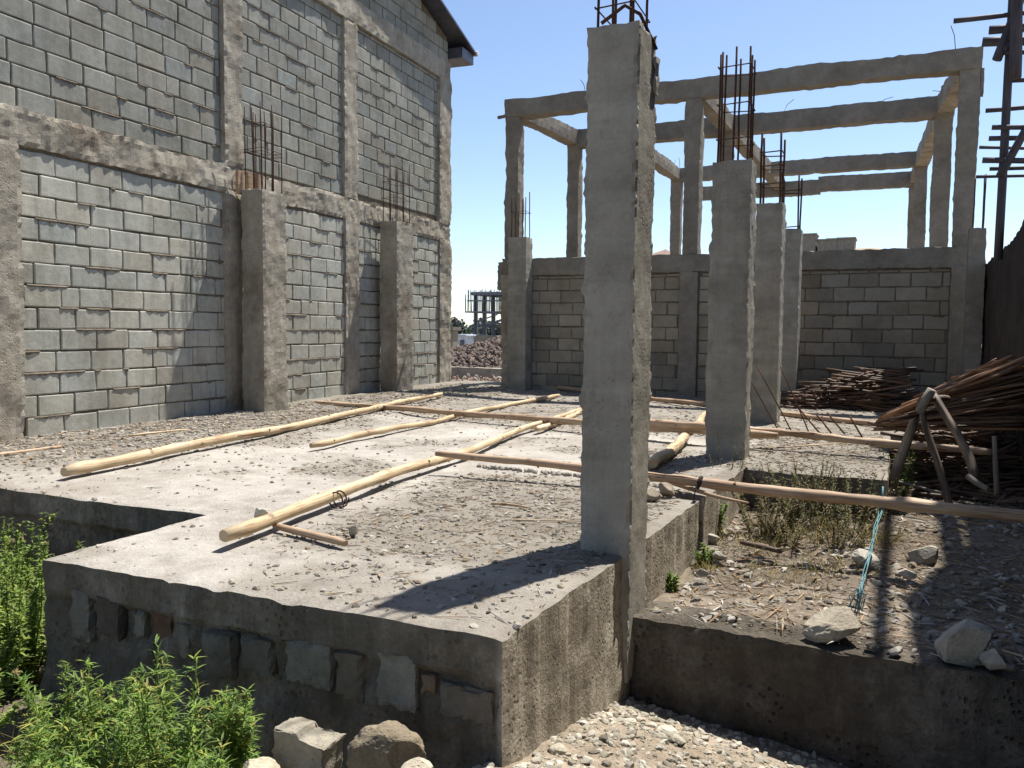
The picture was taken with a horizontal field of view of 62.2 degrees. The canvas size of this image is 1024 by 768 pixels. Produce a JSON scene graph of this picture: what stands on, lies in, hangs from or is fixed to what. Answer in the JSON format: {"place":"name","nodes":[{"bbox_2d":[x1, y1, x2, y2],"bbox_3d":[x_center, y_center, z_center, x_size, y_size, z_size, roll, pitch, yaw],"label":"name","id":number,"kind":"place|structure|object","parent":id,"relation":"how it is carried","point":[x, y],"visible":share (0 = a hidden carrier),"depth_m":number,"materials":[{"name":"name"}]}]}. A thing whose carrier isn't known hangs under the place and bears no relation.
{"place":"outdoors","nodes":[
{"label":"outdoors","id":0,"kind":"place"},
{"bbox_2d":[0,685,117,767],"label":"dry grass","id":1,"kind":"structure","parent":0,"point":[33,729],"depth_m":3.48,"materials":[{"name":"green plant"}]},
{"bbox_2d":[0,472,1023,767],"bbox_3d":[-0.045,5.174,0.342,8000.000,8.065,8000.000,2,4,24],"label":"ground","id":2,"kind":"structure","parent":0,"point":[10,730],"depth_m":4.57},
{"bbox_2d":[0,624,22,705],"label":"bush","id":3,"kind":"object","parent":2,"relation":"on","point":[4,662],"visible":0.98,"depth_m":3.89,"materials":[{"name":"green plant"}]},
{"bbox_2d":[0,668,23,745],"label":"bush","id":4,"kind":"object","parent":2,"relation":"on","point":[7,716],"visible":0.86,"depth_m":3.49,"materials":[{"name":"green plant"}]},
{"bbox_2d":[0,511,83,634],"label":"bush","id":5,"kind":"object","parent":2,"relation":"on","point":[19,562],"visible":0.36,"depth_m":4.71,"materials":[{"name":"green plant"}]},
{"bbox_2d":[0,693,85,767],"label":"weed","id":6,"kind":"object","parent":2,"relation":"on","point":[36,745],"visible":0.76,"depth_m":2.92,"materials":[{"name":"green plant"}]},
{"bbox_2d":[0,538,89,695],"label":"bush","id":7,"kind":"object","parent":2,"relation":"on","point":[30,650],"visible":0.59,"depth_m":4.16,"materials":[{"name":"green plant"}]},
{"bbox_2d":[13,732,93,767],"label":"weed","id":8,"kind":"object","parent":2,"relation":"on","point":[54,763],"visible":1,"depth_m":2.75,"materials":[{"name":"green plant"}]},
{"bbox_2d":[5,654,124,761],"bbox_3d":[-1.749,1.280,3.315,0.291,0.434,0.408,2,4,24],"label":"weed","id":9,"kind":"object","parent":2,"relation":"on","point":[68,703],"visible":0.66,"depth_m":3.30,"materials":[{"name":"green plant"}]},
{"bbox_2d":[54,662,165,767],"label":"weed","id":10,"kind":"object","parent":2,"relation":"on","point":[122,759],"visible":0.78,"depth_m":2.89,"materials":[{"name":"green plant"}]},
{"bbox_2d":[100,651,184,759],"bbox_3d":[-1.384,1.229,3.227,0.279,0.397,0.275,1,4,0],"label":"weed","id":11,"kind":"object","parent":2,"relation":"on","point":[166,699],"visible":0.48,"depth_m":3.23,"materials":[{"name":"green plant"}]},
{"bbox_2d":[124,634,217,767],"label":"weed","id":12,"kind":"object","parent":2,"relation":"on","point":[143,706],"visible":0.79,"depth_m":2.68,"materials":[{"name":"green plant"}]},
{"bbox_2d":[149,715,237,767],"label":"weed","id":13,"kind":"object","parent":2,"relation":"on","point":[187,763],"visible":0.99,"depth_m":2.58,"materials":[{"name":"green plant"}]},
{"bbox_2d":[198,683,262,767],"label":"weed","id":14,"kind":"object","parent":2,"relation":"on","point":[240,745],"visible":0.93,"depth_m":2.99,"materials":[{"name":"green plant"}]},
{"bbox_2d":[0,0,478,441],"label":"block building","id":15,"kind":"structure","parent":2,"relation":"on","point":[122,155],"depth_m":9.58,"materials":[{"name":"concrete"}]},
{"bbox_2d":[243,757,279,767],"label":"stone","id":16,"kind":"object","parent":2,"relation":"on","point":[264,762],"visible":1,"depth_m":2.78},
{"bbox_2d":[271,717,345,767],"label":"broken block","id":17,"kind":"object","parent":2,"relation":"on","point":[301,742],"depth_m":2.85,"materials":[{"name":"concrete"}]},
{"bbox_2d":[346,720,425,767],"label":"stone","id":18,"kind":"object","parent":2,"relation":"on","point":[390,744],"visible":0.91,"depth_m":2.79,"materials":[{"name":"stone"}]},
{"bbox_2d":[401,757,432,767],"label":"stone","id":19,"kind":"object","parent":2,"relation":"on","point":[418,762],"visible":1,"depth_m":2.63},
{"bbox_2d":[450,317,460,347],"bbox_3d":[-2.609,-1.363,34.281,0.888,2.697,0.700,2,4,24],"label":"masonry hut","id":20,"kind":"object","parent":2,"relation":"on","point":[454,330],"visible":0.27,"depth_m":34.05,"materials":[{"name":"concrete"}]},
{"bbox_2d":[458,334,475,346],"bbox_3d":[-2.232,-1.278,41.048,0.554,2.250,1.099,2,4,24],"label":"metal shed","id":21,"kind":"structure","parent":2,"relation":"on","point":[463,339],"depth_m":40.64,"materials":[{"name":"paint"}]},
{"bbox_2d":[452,317,489,342],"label":"tree","id":22,"kind":"object","parent":2,"relation":"on","point":[466,330],"visible":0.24,"depth_m":89.66,"materials":[{"name":"plant"}]},
{"bbox_2d":[450,336,501,367],"bbox_3d":[0.410,-0.982,27.264,10.000,1.514,8.400,2,4,24],"label":"gravel heap","id":23,"kind":"object","parent":2,"relation":"on","point":[485,353],"visible":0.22,"depth_m":25.44,"materials":[{"name":"gravel"}]},
{"bbox_2d":[451,366,501,379],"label":"wall","id":24,"kind":"structure","parent":2,"relation":"on","point":[460,372],"depth_m":18.97,"materials":[{"name":"concrete"}]},
{"bbox_2d":[451,373,501,381],"bbox_3d":[-0.938,-0.020,17.323,3.298,0.250,2.982,2,4,24],"label":"brick rubble","id":25,"kind":"object","parent":2,"relation":"on","point":[467,377],"visible":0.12,"depth_m":18.16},
{"bbox_2d":[0,380,956,767],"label":"foundation slab","id":26,"kind":"structure","parent":2,"relation":"on","point":[454,692],"depth_m":3.85,"materials":[{"name":"concrete"}]},
{"bbox_2d":[0,445,61,455],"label":"wooden pole","id":27,"kind":"object","parent":26,"relation":"on","point":[36,449],"visible":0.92,"depth_m":6.85,"materials":[{"name":"brown wood"}]},
{"bbox_2d":[60,392,442,476],"bbox_3d":[-2.040,0.380,9.124,0.122,0.114,6.966,2,4,17],"label":"wooden pole","id":28,"kind":"object","parent":26,"relation":"on","point":[82,467],"visible":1,"depth_m":7.21,"materials":[{"name":"brown wood"}]},
{"bbox_2d":[235,101,288,412],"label":"concrete column","id":29,"kind":"structure","parent":26,"relation":"on","point":[265,385],"depth_m":10.07,"materials":[{"name":"grey concrete"}]},
{"bbox_2d":[0,383,531,466],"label":"wall debris","id":30,"kind":"object","parent":26,"relation":"on","point":[279,417],"depth_m":8.74,"materials":[{"name":"gravel"}]},
{"bbox_2d":[272,523,347,545],"bbox_3d":[-1.017,0.754,4.257,0.562,0.039,0.041,3,5,38],"label":"wooden pole","id":31,"kind":"object","parent":26,"relation":"on","point":[314,535],"visible":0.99,"depth_m":4.23,"materials":[{"name":"brown wood"}]},
{"bbox_2d":[379,163,413,391],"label":"concrete column","id":32,"kind":"structure","parent":26,"relation":"on","point":[396,369],"depth_m":13.19,"materials":[{"name":"concrete"}]},
{"bbox_2d":[219,408,581,541],"bbox_3d":[-0.237,0.520,7.374,0.150,0.123,7.061,2,4,18],"label":"wooden pole","id":33,"kind":"object","parent":26,"relation":"on","point":[251,526],"visible":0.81,"depth_m":5.03,"materials":[{"name":"brown wood"}]},
{"bbox_2d":[309,394,559,447],"bbox_3d":[-0.531,0.353,10.068,0.134,0.087,6.112,2,4,23],"label":"wooden pole","id":34,"kind":"object","parent":26,"relation":"on","point":[359,434],"visible":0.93,"depth_m":8.79,"materials":[{"name":"brown wood"}]},
{"bbox_2d":[0,402,887,632],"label":"slab grit","id":35,"kind":"object","parent":26,"relation":"on","point":[516,626],"visible":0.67,"depth_m":5.41,"materials":[{"name":"gravel"}]},
{"bbox_2d":[94,412,884,607],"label":"wood chips","id":36,"kind":"object","parent":26,"relation":"on","point":[565,503],"visible":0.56,"depth_m":4.98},
{"bbox_2d":[507,192,532,389],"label":"concrete column","id":37,"kind":"structure","parent":26,"relation":"on","point":[519,292],"depth_m":14.21,"materials":[{"name":"concrete"}]},
{"bbox_2d":[477,464,580,477],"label":"mortar ridge","id":38,"kind":"structure","parent":26,"relation":"on","point":[533,471],"depth_m":6.29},
{"bbox_2d":[314,401,778,438],"bbox_3d":[-0.136,0.350,9.380,6.251,0.151,0.112,3,5,38],"label":"wooden pole","id":39,"kind":"object","parent":26,"relation":"on","point":[760,434],"visible":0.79,"depth_m":9.26,"materials":[{"name":"brown wood"}]},
{"bbox_2d":[649,419,991,454],"bbox_3d":[2.491,0.445,7.532,3.099,0.134,0.175,3,4,29],"label":"wooden pole","id":40,"kind":"object","parent":39,"relation":"on","point":[878,442],"visible":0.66,"depth_m":7.33,"materials":[{"name":"brown wood"}]},
{"bbox_2d":[534,409,581,430],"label":"wooden pole","id":41,"kind":"object","parent":26,"relation":"on","point":[541,427],"visible":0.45,"depth_m":8.91,"materials":[{"name":"brown wood"}]},
{"bbox_2d":[578,0,659,682],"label":"concrete column","id":42,"kind":"structure","parent":26,"relation":"on","point":[622,86],"depth_m":4.00,"materials":[{"name":"concrete"}]},
{"bbox_2d":[373,389,881,444],"bbox_3d":[1.721,0.322,11.137,6.067,0.083,4.829,2,4,24],"label":"debris","id":43,"kind":"object","parent":26,"relation":"on","point":[691,413],"visible":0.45,"depth_m":10.98,"materials":[{"name":"gravel"}]},
{"bbox_2d":[647,489,660,501],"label":"stone","id":44,"kind":"object","parent":26,"relation":"on","point":[653,495],"visible":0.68,"depth_m":5.26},
{"bbox_2d":[658,482,674,496],"bbox_3d":[0.978,0.675,5.408,0.109,0.096,0.102,2,4,24],"label":"stone","id":45,"kind":"object","parent":26,"relation":"on","point":[666,489],"visible":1,"depth_m":5.39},
{"bbox_2d":[648,411,705,467],"bbox_3d":[1.733,0.479,8.347,0.152,0.121,4.196,2,4,18],"label":"wooden pole","id":46,"kind":"object","parent":26,"relation":"on","point":[668,452],"visible":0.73,"depth_m":6.97,"materials":[{"name":"brown wood"}]},
{"bbox_2d":[672,484,748,503],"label":"wooden pole","id":47,"kind":"object","parent":26,"relation":"on","point":[699,491],"visible":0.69,"depth_m":5.41,"materials":[{"name":"brown wood"}]},
{"bbox_2d":[556,386,875,426],"bbox_3d":[2.279,0.243,11.960,0.157,0.102,6.452,-2,4,-32],"label":"wooden pole","id":48,"kind":"object","parent":26,"relation":"on","point":[785,413],"visible":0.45,"depth_m":10.32,"materials":[{"name":"brown wood"}]},
{"bbox_2d":[435,451,1023,522],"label":"wooden pole","id":49,"kind":"object","parent":26,"relation":"on","point":[910,505],"visible":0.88,"depth_m":5.21,"materials":[{"name":"brown wood"}]},
{"bbox_2d":[848,486,883,615],"bbox_3d":[1.973,0.870,4.621,0.093,0.449,1.238,3,4,31],"label":"rope","id":50,"kind":"object","parent":49,"relation":"hanging from","point":[857,605],"visible":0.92,"depth_m":4.27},
{"bbox_2d":[705,46,756,459],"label":"concrete column","id":51,"kind":"structure","parent":26,"relation":"on","point":[731,308],"depth_m":6.97,"materials":[{"name":"concrete"}]},
{"bbox_2d":[750,132,786,422],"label":"concrete column","id":52,"kind":"structure","parent":26,"relation":"on","point":[771,223],"depth_m":9.54,"materials":[{"name":"concrete"}]},
{"bbox_2d":[780,175,802,404],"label":"concrete column","id":53,"kind":"structure","parent":26,"relation":"on","point":[790,355],"depth_m":11.82,"materials":[{"name":"concrete"}]},
{"bbox_2d":[751,364,862,437],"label":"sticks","id":54,"kind":"object","parent":26,"relation":"on","point":[821,420],"visible":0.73,"depth_m":8.77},
{"bbox_2d":[780,366,923,411],"bbox_3d":[4.593,0.071,11.734,2.021,0.674,1.480,2,4,24],"label":"brushwood","id":55,"kind":"object","parent":26,"relation":"on","point":[869,389],"visible":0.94,"depth_m":11.30,"materials":[{"name":"brown wood"}]},
{"bbox_2d":[875,426,1023,430],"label":"stick","id":56,"kind":"object","parent":26,"relation":"on","point":[946,428],"visible":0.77,"depth_m":7.45,"materials":[{"name":"brown wood"}]},
{"bbox_2d":[878,424,1023,426],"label":"stick","id":57,"kind":"object","parent":56,"relation":"on","point":[984,425],"visible":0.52,"depth_m":7.27,"materials":[{"name":"brown wood"}]},
{"bbox_2d":[881,417,1023,425],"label":"stick","id":58,"kind":"object","parent":57,"relation":"on","point":[955,420],"visible":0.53,"depth_m":7.40,"materials":[{"name":"brown wood"}]},
{"bbox_2d":[883,407,990,425],"bbox_3d":[3.662,0.285,7.351,0.059,0.240,0.890,-3,5,-42],"label":"stick","id":59,"kind":"object","parent":58,"relation":"on","point":[928,418],"visible":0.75,"depth_m":7.32,"materials":[{"name":"brown wood"}]},
{"bbox_2d":[890,400,1003,421],"bbox_3d":[3.788,0.243,7.413,0.895,0.268,0.040,3,5,38],"label":"stick","id":60,"kind":"object","parent":58,"relation":"on","point":[972,408],"visible":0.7,"depth_m":7.33,"materials":[{"name":"brown wood"}]},
{"bbox_2d":[907,420,1023,424],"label":"stick","id":61,"kind":"object","parent":57,"relation":"on","point":[979,422],"visible":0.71,"depth_m":7.18,"materials":[{"name":"brown wood"}]},
{"bbox_2d":[884,379,1023,421],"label":"stick","id":62,"kind":"object","parent":61,"relation":"on","point":[946,405],"visible":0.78,"depth_m":7.39,"materials":[{"name":"brown wood"}]},
{"bbox_2d":[927,388,1023,408],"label":"stick","id":63,"kind":"object","parent":62,"relation":"on","point":[989,396],"visible":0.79,"depth_m":7.20,"materials":[{"name":"brown wood"}]},
{"bbox_2d":[465,289,501,334],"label":"unfinished building","id":64,"kind":"structure","parent":2,"relation":"on","point":[480,296],"depth_m":77.78,"materials":[{"name":"grey concrete"}]},
{"bbox_2d":[548,743,566,754],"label":"stone","id":65,"kind":"object","parent":2,"relation":"on","point":[559,748],"visible":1,"depth_m":3.17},
{"bbox_2d":[665,570,681,591],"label":"weed","id":66,"kind":"object","parent":2,"relation":"on","point":[671,583],"visible":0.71,"depth_m":4.71,"materials":[{"name":"green plant"}]},
{"bbox_2d":[693,542,714,565],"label":"weed","id":67,"kind":"object","parent":2,"relation":"on","point":[705,553],"visible":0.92,"depth_m":5.16,"materials":[{"name":"green plant"}]},
{"bbox_2d":[497,246,967,401],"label":"long block wall","id":68,"kind":"structure","parent":2,"relation":"on","point":[897,307],"depth_m":12.52,"materials":[{"name":"concrete"}]},
{"bbox_2d":[497,26,984,258],"bbox_3d":[5.063,-2.683,17.512,7.319,5.290,9.788,2,4,24],"label":"bare concrete structure","id":69,"kind":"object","parent":2,"relation":"on","point":[962,86],"visible":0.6,"depth_m":14.13,"materials":[{"name":"grey concrete"}]},
{"bbox_2d":[713,526,798,556],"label":"dry grass","id":70,"kind":"structure","parent":2,"relation":"on","point":[758,536],"depth_m":5.48,"materials":[{"name":"beige plant"}]},
{"bbox_2d":[740,540,781,553],"bbox_3d":[1.557,1.016,5.299,0.042,0.034,0.295,-3,5,-39],"label":"stick","id":71,"kind":"object","parent":2,"relation":"on","point":[762,546],"visible":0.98,"depth_m":5.29,"materials":[{"name":"brown wood"}]},
{"bbox_2d":[728,476,808,535],"bbox_3d":[1.765,0.847,5.851,0.515,0.410,0.622,4,5,40],"label":"weed","id":72,"kind":"object","parent":2,"relation":"on","point":[749,525],"visible":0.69,"depth_m":5.81,"materials":[{"name":"green plant"}]},
{"bbox_2d":[753,506,813,547],"bbox_3d":[1.805,0.957,5.681,0.379,0.254,0.601,2,4,24],"label":"weed","id":73,"kind":"object","parent":2,"relation":"on","point":[801,525],"visible":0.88,"depth_m":5.65,"materials":[{"name":"green plant"}]},
{"bbox_2d":[765,459,848,527],"bbox_3d":[2.084,0.792,5.991,0.573,0.501,0.630,2,4,24],"label":"weed","id":74,"kind":"object","parent":2,"relation":"on","point":[800,515],"visible":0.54,"depth_m":5.99,"materials":[{"name":"green plant"}]},
{"bbox_2d":[630,601,1023,767],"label":"concrete ledge","id":75,"kind":"object","parent":2,"relation":"on","point":[852,704],"visible":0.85,"depth_m":3.78,"materials":[{"name":"concrete"}]},
{"bbox_2d":[802,606,860,642],"bbox_3d":[1.448,1.105,3.889,0.241,0.156,0.197,0,4,-10],"label":"stone","id":76,"kind":"object","parent":75,"relation":"on","point":[829,624],"visible":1,"depth_m":3.83,"materials":[{"name":"stone"}]},
{"bbox_2d":[934,619,993,667],"bbox_3d":[1.958,1.111,3.665,0.218,0.199,0.183,1,4,12],"label":"stone","id":77,"kind":"object","parent":75,"relation":"on","point":[968,641],"visible":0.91,"depth_m":3.60,"materials":[{"name":"stone"}]},
{"bbox_2d":[979,648,1007,669],"bbox_3d":[2.018,1.153,3.553,0.103,0.090,0.081,2,4,24],"label":"stone","id":78,"kind":"object","parent":75,"relation":"on","point":[991,659],"visible":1,"depth_m":3.53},
{"bbox_2d":[650,489,1023,671],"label":"ground rubble","id":79,"kind":"object","parent":2,"relation":"on","point":[884,629],"visible":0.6,"depth_m":4.73,"materials":[{"name":"gravel"}]},
{"bbox_2d":[798,547,880,577],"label":"dry grass","id":80,"kind":"structure","parent":2,"relation":"on","point":[835,565],"depth_m":5.03,"materials":[{"name":"beige plant"}]},
{"bbox_2d":[799,512,887,549],"bbox_3d":[2.116,0.955,5.467,0.522,0.276,0.321,3,4,33],"label":"weed","id":81,"kind":"object","parent":2,"relation":"on","point":[845,536],"visible":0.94,"depth_m":5.48,"materials":[{"name":"green plant"}]},
{"bbox_2d":[801,463,901,535],"bbox_3d":[2.343,0.818,5.893,0.565,0.483,0.590,-2,4,-28],"label":"weed","id":82,"kind":"object","parent":2,"relation":"on","point":[847,509],"visible":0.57,"depth_m":5.88,"materials":[{"name":"green plant"}]},
{"bbox_2d":[851,548,879,570],"bbox_3d":[2.115,1.056,5.069,0.131,0.126,0.169,-1,4,-27],"label":"stone","id":83,"kind":"object","parent":2,"relation":"on","point":[856,555],"visible":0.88,"depth_m":5.04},
{"bbox_2d":[881,445,917,496],"bbox_3d":[3.214,0.728,7.031,0.299,0.420,0.276,-2,4,-32],"label":"weed","id":84,"kind":"object","parent":2,"relation":"on","point":[905,479],"visible":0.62,"depth_m":7.02,"materials":[{"name":"green plant"}]},
{"bbox_2d":[908,545,938,564],"bbox_3d":[2.526,1.054,5.214,0.175,0.135,0.158,2,4,24],"label":"stone","id":85,"kind":"object","parent":2,"relation":"on","point":[927,555],"visible":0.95,"depth_m":5.16,"materials":[{"name":"stone"}]},
{"bbox_2d":[889,387,999,502],"bbox_3d":[3.437,0.518,6.509,0.578,0.971,1.156,0,4,-14],"label":"wooden trestle","id":86,"kind":"object","parent":2,"relation":"on","point":[936,399],"visible":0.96,"depth_m":6.60,"materials":[{"name":"grey wood"}]},
{"bbox_2d":[867,421,1023,507],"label":"brushwood","id":87,"kind":"object","parent":2,"relation":"on","point":[961,487],"visible":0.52,"depth_m":7.59,"materials":[{"name":"brown wood"}]},
{"bbox_2d":[962,174,986,373],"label":"concrete column","id":88,"kind":"structure","parent":2,"relation":"on","point":[974,300],"depth_m":11.05,"materials":[{"name":"concrete"}]},
{"bbox_2d":[953,0,1023,259],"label":"wooden scaffold","id":89,"kind":"object","parent":2,"relation":"on","point":[1009,42],"visible":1,"depth_m":8.18,"materials":[{"name":"brown wood"}]},
{"bbox_2d":[980,220,1023,487],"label":"mud wall","id":90,"kind":"structure","parent":2,"relation":"on","point":[1003,323],"depth_m":8.94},
{"bbox_2d":[477,696,846,767],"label":"gravel","id":91,"kind":"structure","parent":0,"point":[596,742],"depth_m":3.55,"materials":[{"name":"gravel"}]},
{"bbox_2d":[656,725,678,736],"bbox_3d":[0.659,1.480,3.600,0.095,0.052,0.084,2,4,24],"label":"stone","id":92,"kind":"object","parent":91,"relation":"on","point":[668,730],"visible":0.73,"depth_m":3.58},
{"bbox_2d":[442,0,1023,326],"label":"sky","id":93,"kind":"structure","parent":0,"point":[526,48],"materials":[{"name":"blue"}]},
{"bbox_2d":[738,553,834,585],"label":"dry grass","id":94,"kind":"structure","parent":0,"point":[788,568],"depth_m":4.93,"materials":[{"name":"beige plant"}]},
{"bbox_2d":[751,502,866,545],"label":"dry grass","id":95,"kind":"structure","parent":0,"point":[810,527],"depth_m":5.71,"materials":[{"name":"beige plant"}]},
{"bbox_2d":[826,515,913,548],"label":"dry grass","id":96,"kind":"structure","parent":0,"point":[897,535],"depth_m":5.63,"materials":[{"name":"beige plant"}]},
{"bbox_2d":[855,248,981,346],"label":"hill","id":97,"kind":"structure","parent":0,"point":[875,249],"depth_m":180.96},
{"bbox_2d":[802,233,818,251],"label":"hill house","id":98,"kind":"structure","parent":97,"relation":"on","point":[809,242],"depth_m":184.42,"materials":[{"name":"concrete"}]},
{"bbox_2d":[837,237,856,249],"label":"hill house","id":99,"kind":"structure","parent":97,"relation":"on","point":[845,243],"depth_m":181.34,"materials":[{"name":"concrete"}]},
{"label":"stick","id":100,"kind":"object","parent":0,"visible":0},
{"bbox_2d":[950,382,1023,397],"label":"stick","id":101,"kind":"object","parent":100,"relation":"on","point":[980,391],"visible":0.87,"depth_m":7.24,"materials":[{"name":"brown wood"}]},
{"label":"stick","id":102,"kind":"object","parent":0,"visible":0},
{"bbox_3d":[4.070,0.067,7.473,0.752,0.248,0.043,2,4,24],"label":"stick","id":103,"kind":"object","parent":102,"relation":"on","visible":0},
{"bbox_2d":[929,383,1023,405],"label":"stick","id":104,"kind":"object","parent":103,"relation":"on","point":[966,396],"visible":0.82,"depth_m":7.35,"materials":[{"name":"brown wood"}]},
{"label":"stick","id":105,"kind":"object","parent":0,"visible":0},
{"bbox_2d":[972,373,1017,383],"bbox_3d":[4.088,-0.037,7.284,0.619,0.189,0.065,4,5,42],"label":"stick","id":106,"kind":"object","parent":105,"relation":"on","point":[996,378],"visible":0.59,"depth_m":7.24,"materials":[{"name":"brown wood"}]},
{"bbox_2d":[878,362,1023,421],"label":"stick","id":107,"kind":"object","parent":106,"relation":"on","point":[1011,368],"visible":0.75,"depth_m":7.22,"materials":[{"name":"brown wood"}]},
{"bbox_2d":[877,356,1023,418],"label":"stick","id":108,"kind":"object","parent":107,"relation":"on","point":[952,387],"visible":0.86,"depth_m":7.18,"materials":[{"name":"brown wood"}]},
{"bbox_2d":[949,374,1023,395],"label":"stick","id":109,"kind":"object","parent":107,"relation":"on","point":[976,386],"visible":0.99,"depth_m":7.24,"materials":[{"name":"brown wood"}]},
{"bbox_3d":[3.833,0.096,7.486,0.937,0.449,0.114,2,4,24],"label":"stick","id":110,"kind":"object","parent":107,"relation":"on","visible":0},
{"bbox_2d":[887,368,1016,413],"bbox_3d":[3.821,0.078,7.405,1.003,0.471,0.082,3,4,30],"label":"stick","id":111,"kind":"object","parent":110,"relation":"on","point":[978,382],"visible":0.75,"depth_m":7.26,"materials":[{"name":"brown wood"}]},
{"bbox_2d":[901,358,1018,406],"bbox_3d":[3.874,-0.019,7.282,0.990,0.501,0.058,4,5,41],"label":"stick","id":112,"kind":"object","parent":111,"relation":"on","point":[907,402],"visible":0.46,"depth_m":7.29,"materials":[{"name":"brown wood"}]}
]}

